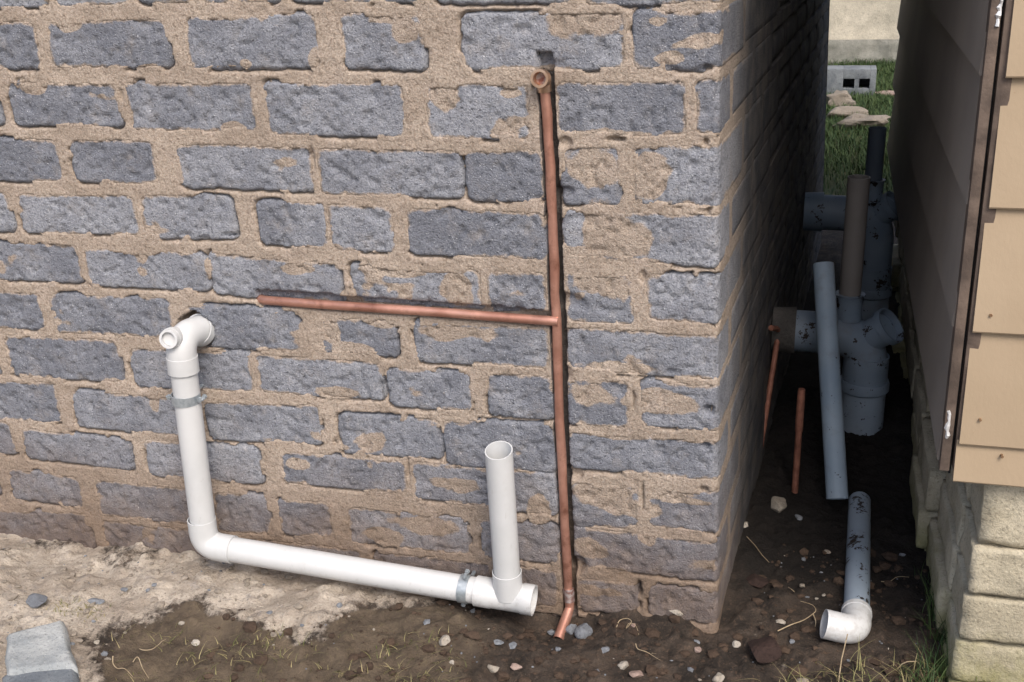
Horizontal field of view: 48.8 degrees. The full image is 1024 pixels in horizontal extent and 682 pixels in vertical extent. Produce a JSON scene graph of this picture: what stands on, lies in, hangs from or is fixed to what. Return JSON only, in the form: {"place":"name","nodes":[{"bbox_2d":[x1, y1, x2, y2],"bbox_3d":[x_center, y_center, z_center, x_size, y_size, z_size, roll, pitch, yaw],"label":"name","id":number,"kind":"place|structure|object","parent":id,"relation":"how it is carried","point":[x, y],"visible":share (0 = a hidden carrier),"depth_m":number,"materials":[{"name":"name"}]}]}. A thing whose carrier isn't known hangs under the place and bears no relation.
{"place":"outdoors","nodes":[
{"label":"outdoors","id":0,"kind":"place"},
{"bbox_2d":[0,542,433,679],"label":"gravel","id":1,"kind":"structure","parent":0,"point":[161,604],"depth_m":2.31,"materials":[{"name":"beige gravel"}]},
{"bbox_2d":[101,624,479,681],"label":"grass","id":2,"kind":"structure","parent":0,"point":[296,656],"depth_m":2.12,"materials":[{"name":"plant"}]},
{"bbox_2d":[0,64,947,681],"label":"ground","id":3,"kind":"structure","parent":0,"point":[878,464],"depth_m":2.24,"materials":[{"name":"soil"}]},
{"bbox_2d":[2,591,18,600],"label":"stone","id":4,"kind":"object","parent":3,"relation":"on","point":[8,595],"visible":1,"depth_m":2.31,"materials":[{"name":"beige stone"}]},
{"bbox_2d":[26,593,47,607],"bbox_3d":[-0.962,0.525,2.288,0.049,0.025,0.045,4,22,15],"label":"stone","id":5,"kind":"object","parent":3,"relation":"on","point":[35,600],"visible":1,"depth_m":2.28,"materials":[{"name":"grey stone"}]},
{"bbox_2d":[2,621,79,681],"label":"concrete block","id":6,"kind":"object","parent":3,"relation":"on","point":[41,653],"depth_m":2.08,"materials":[{"name":"grey concrete"}]},
{"bbox_2d":[46,596,114,621],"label":"grass","id":7,"kind":"structure","parent":3,"relation":"on","point":[76,609],"depth_m":2.27,"materials":[{"name":"plant"}]},
{"bbox_2d":[87,598,104,604],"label":"stone","id":8,"kind":"object","parent":3,"relation":"on","point":[96,600],"visible":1,"depth_m":2.29,"materials":[{"name":"grey stone"}]},
{"bbox_2d":[112,656,132,676],"bbox_3d":[-0.728,0.606,2.091,0.064,0.018,0.013,16,27,39],"label":"dry root","id":9,"kind":"object","parent":3,"relation":"on","point":[116,667],"visible":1,"depth_m":2.09,"materials":[{"name":"beige plant"}]},
{"bbox_2d":[3,548,342,655],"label":"gravel","id":10,"kind":"structure","parent":3,"relation":"on","point":[125,589],"depth_m":2.24,"materials":[{"name":"grey gravel"}]},
{"bbox_2d":[191,639,199,645],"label":"stone","id":11,"kind":"object","parent":3,"relation":"on","point":[194,642],"visible":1,"depth_m":2.17,"materials":[{"name":"beige stone"}]},
{"bbox_2d":[293,603,302,608],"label":"stone","id":12,"kind":"object","parent":3,"relation":"on","point":[297,606],"visible":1,"depth_m":2.23,"materials":[{"name":"beige stone"}]},
{"bbox_2d":[0,0,829,633],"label":"brick wall","id":13,"kind":"structure","parent":3,"relation":"on","point":[218,164],"depth_m":2.12,"materials":[{"name":"brick"}]},
{"bbox_2d":[159,314,537,615],"bbox_3d":[-0.314,0.237,2.222,0.744,0.562,0.164,4,22,15],"label":"waste pipe","id":14,"kind":"object","parent":13,"relation":"attached to","point":[504,588],"visible":0.98,"depth_m":2.22,"materials":[{"name":"white plastic"}]},
{"bbox_2d":[256,69,574,639],"bbox_3d":[-0.194,0.037,2.143,0.626,1.095,0.082,6,22,21],"label":"copper pipe","id":15,"kind":"object","parent":13,"relation":"attached to","point":[540,80],"visible":1,"depth_m":2.07,"materials":[{"name":"orange metal"}]},
{"bbox_2d":[763,325,779,446],"bbox_3d":[0.638,0.110,2.803,0.020,0.311,0.151,8,23,25],"label":"copper stub","id":16,"kind":"object","parent":13,"relation":"attached to","point":[773,365],"visible":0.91,"depth_m":2.80,"materials":[{"name":"orange metal"}]},
{"bbox_2d":[771,174,903,435],"bbox_3d":[0.811,-0.050,2.805,0.315,0.727,0.130,4,22,15],"label":"soil drain","id":17,"kind":"object","parent":13,"relation":"attached to","point":[863,344],"visible":0.94,"depth_m":2.78,"materials":[{"name":"plastic"}]},
{"bbox_2d":[803,126,898,320],"bbox_3d":[1.068,-0.322,3.537,0.303,0.694,0.134,4,22,15],"label":"soil drain","id":18,"kind":"object","parent":13,"relation":"attached to","point":[822,211],"visible":0.61,"depth_m":3.48,"materials":[{"name":"plastic"}]},
{"bbox_2d":[439,635,450,645],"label":"stone","id":19,"kind":"object","parent":3,"relation":"on","point":[444,640],"visible":1,"depth_m":2.13,"materials":[{"name":"beige stone"}]},
{"bbox_2d":[463,630,479,639],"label":"stone","id":20,"kind":"object","parent":3,"relation":"on","point":[472,634],"visible":1,"depth_m":2.13,"materials":[{"name":"brown stone"}]},
{"bbox_2d":[487,664,498,672],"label":"stone","id":21,"kind":"object","parent":3,"relation":"on","point":[493,669],"visible":0.99,"depth_m":2.06,"materials":[{"name":"beige stone"}]},
{"bbox_2d":[494,639,503,644],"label":"stone","id":22,"kind":"object","parent":3,"relation":"on","point":[498,642],"visible":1,"depth_m":2.13,"materials":[{"name":"grey stone"}]},
{"bbox_2d":[495,671,509,681],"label":"stone","id":23,"kind":"object","parent":3,"relation":"on","point":[501,676],"visible":1,"depth_m":2.03,"materials":[{"name":"brown stone"}]},
{"bbox_2d":[509,642,516,648],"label":"stone","id":24,"kind":"object","parent":3,"relation":"on","point":[512,645],"visible":1,"depth_m":2.14,"materials":[{"name":"grey stone"}]},
{"bbox_2d":[510,663,521,669],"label":"stone","id":25,"kind":"object","parent":3,"relation":"on","point":[514,666],"visible":1,"depth_m":2.06,"materials":[{"name":"pink stone"}]},
{"bbox_2d":[547,629,554,634],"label":"stone","id":26,"kind":"object","parent":3,"relation":"on","point":[551,632],"visible":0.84,"depth_m":2.22,"materials":[{"name":"grey stone"}]},
{"bbox_2d":[566,624,576,634],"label":"stone","id":27,"kind":"object","parent":3,"relation":"on","point":[570,629],"visible":0.94,"depth_m":2.20,"materials":[{"name":"grey stone"}]},
{"bbox_2d":[574,623,592,638],"bbox_3d":[0.137,0.563,2.184,0.038,0.023,0.036,-14,24,-28],"label":"stone","id":28,"kind":"object","parent":3,"relation":"on","point":[583,631],"visible":0.99,"depth_m":2.17,"materials":[{"name":"grey stone"}]},
{"bbox_2d":[601,646,609,653],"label":"stone","id":29,"kind":"object","parent":3,"relation":"on","point":[605,649],"visible":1,"depth_m":2.10,"materials":[{"name":"grey stone"}]},
{"bbox_2d":[617,661,628,669],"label":"stone","id":30,"kind":"object","parent":3,"relation":"on","point":[623,665],"visible":1,"depth_m":2.05,"materials":[{"name":"beige stone"}]},
{"bbox_2d":[629,670,643,677],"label":"stone","id":31,"kind":"object","parent":3,"relation":"on","point":[636,674],"visible":1,"depth_m":2.02,"materials":[{"name":"pink stone"}]},
{"bbox_2d":[657,670,665,675],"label":"stone","id":32,"kind":"object","parent":3,"relation":"on","point":[661,672],"visible":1,"depth_m":2.04,"materials":[{"name":"brown stone"}]},
{"bbox_2d":[668,610,682,615],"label":"stone","id":33,"kind":"object","parent":3,"relation":"on","point":[677,612],"visible":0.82,"depth_m":2.17,"materials":[{"name":"beige stone"}]},
{"bbox_2d":[694,647,701,652],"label":"stone","id":34,"kind":"object","parent":3,"relation":"on","point":[698,649],"visible":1,"depth_m":2.10,"materials":[{"name":"pink stone"}]},
{"bbox_2d":[712,672,724,681],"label":"stone","id":35,"kind":"object","parent":3,"relation":"on","point":[718,677],"visible":1,"depth_m":2.02,"materials":[{"name":"beige stone"}]},
{"bbox_2d":[732,640,740,647],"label":"stone","id":36,"kind":"object","parent":3,"relation":"on","point":[736,644],"visible":1,"depth_m":2.12,"materials":[{"name":"beige stone"}]},
{"bbox_2d":[746,573,768,587],"bbox_3d":[0.501,0.489,2.301,0.047,0.017,0.039,4,22,15],"label":"clod","id":37,"kind":"object","parent":3,"relation":"on","point":[755,580],"visible":1,"depth_m":2.29,"materials":[{"name":"brown soil"}]},
{"bbox_2d":[748,636,782,663],"bbox_3d":[0.464,0.569,2.094,0.055,0.033,0.074,-7,21,-13],"label":"clod","id":38,"kind":"object","parent":3,"relation":"on","point":[764,650],"visible":1,"depth_m":2.07,"materials":[{"name":"brown soil"}]},
{"bbox_2d":[771,496,786,512],"bbox_3d":[0.605,0.373,2.557,0.036,0.033,0.053,4,22,15],"label":"stone","id":39,"kind":"object","parent":3,"relation":"on","point":[778,504],"visible":1,"depth_m":2.54,"materials":[{"name":"beige stone"}]},
{"bbox_2d":[776,619,785,624],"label":"stone","id":40,"kind":"object","parent":3,"relation":"on","point":[781,621],"visible":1,"depth_m":2.17,"materials":[{"name":"beige stone"}]},
{"bbox_2d":[777,601,815,630],"bbox_3d":[0.557,0.538,2.167,0.052,0.014,0.106,13,26,35],"label":"dry root","id":41,"kind":"object","parent":3,"relation":"on","point":[801,620],"visible":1,"depth_m":2.16,"materials":[{"name":"beige plant"}]},
{"bbox_2d":[791,388,804,493],"bbox_3d":[0.662,0.237,2.608,0.018,0.271,0.026,4,22,15],"label":"copper stub","id":42,"kind":"object","parent":3,"relation":"on","point":[800,406],"visible":0.91,"depth_m":2.60,"materials":[{"name":"orange metal"}]},
{"bbox_2d":[795,514,802,519],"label":"stone","id":43,"kind":"object","parent":3,"relation":"on","point":[798,517],"visible":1,"depth_m":2.51,"materials":[{"name":"grey stone"}]},
{"bbox_2d":[796,678,808,681],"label":"stone","id":44,"kind":"object","parent":3,"relation":"on","point":[803,679],"visible":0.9,"depth_m":2.02,"materials":[{"name":"beige stone"}]},
{"bbox_2d":[813,261,848,498],"bbox_3d":[0.738,0.088,2.615,0.049,0.492,0.334,-1,21,3],"label":"loose pipe","id":45,"kind":"object","parent":3,"relation":"on","point":[834,452],"visible":1,"depth_m":2.60,"materials":[{"name":"plastic"}]},
{"bbox_2d":[826,90,855,106],"bbox_3d":[2.128,-1.550,7.289,0.195,0.142,0.134,4,22,15],"label":"rubble","id":46,"kind":"object","parent":3,"relation":"on","point":[838,96],"visible":0.68,"depth_m":7.24,"materials":[{"name":"stone"}]},
{"bbox_2d":[838,634,847,681],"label":"dry root","id":47,"kind":"object","parent":3,"relation":"on","point":[842,657],"visible":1,"depth_m":2.02,"materials":[{"name":"beige plant"}]},
{"bbox_2d":[820,491,871,643],"bbox_3d":[0.710,0.452,2.315,0.091,0.073,0.565,6,22,21],"label":"elbow pipe","id":48,"kind":"object","parent":3,"relation":"on","point":[852,619],"visible":1,"depth_m":2.21,"materials":[{"name":"plastic"}]},
{"bbox_2d":[826,106,868,118],"bbox_3d":[2.070,-1.399,6.953,0.266,0.103,0.149,4,22,15],"label":"rubble","id":49,"kind":"object","parent":3,"relation":"on","point":[841,110],"visible":0.65,"depth_m":6.90,"materials":[{"name":"stone"}]},
{"bbox_2d":[827,65,876,95],"bbox_3d":[2.304,-1.804,7.829,0.420,0.190,0.200,4,22,15],"label":"hollow block","id":50,"kind":"object","parent":3,"relation":"on","point":[847,76],"depth_m":7.74,"materials":[{"name":"concrete"}]},
{"bbox_2d":[832,113,890,129],"bbox_3d":[2.046,-1.274,6.607,0.334,0.122,0.144,4,22,15],"label":"rubble","id":51,"kind":"object","parent":3,"relation":"on","point":[869,120],"visible":0.78,"depth_m":6.56,"materials":[{"name":"stone"}]},
{"bbox_2d":[735,638,992,681],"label":"grass","id":52,"kind":"structure","parent":3,"relation":"on","point":[860,665],"depth_m":2.01,"materials":[{"name":"plant"}]},
{"bbox_2d":[828,0,900,64],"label":"garden wall","id":53,"kind":"structure","parent":3,"relation":"on","point":[864,29],"depth_m":9.09,"materials":[{"name":"beige concrete"}]},
{"bbox_2d":[875,90,893,95],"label":"rubble","id":54,"kind":"object","parent":3,"relation":"on","point":[888,91],"visible":0.29,"depth_m":7.69,"materials":[{"name":"beige stone"}]},
{"bbox_2d":[881,552,897,561],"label":"stone","id":55,"kind":"object","parent":3,"relation":"on","point":[890,556],"visible":1,"depth_m":2.34,"materials":[{"name":"brown stone"}]},
{"bbox_2d":[890,559,956,681],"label":"grass","id":56,"kind":"structure","parent":3,"relation":"on","point":[931,613],"depth_m":2.03,"materials":[{"name":"plant"}]},
{"bbox_2d":[887,0,1023,681],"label":"shed","id":57,"kind":"structure","parent":3,"relation":"on","point":[955,147],"depth_m":1.88,"materials":[{"name":"beige paint"}]},
{"bbox_2d":[184,544,940,681],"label":"gravel","id":58,"kind":"structure","parent":0,"point":[260,659],"depth_m":2.13,"materials":[{"name":"gravel"}]},
{"bbox_2d":[823,57,895,194],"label":"grass","id":59,"kind":"structure","parent":0,"point":[886,73],"depth_m":6.46,"materials":[{"name":"green plant"}]}
]}

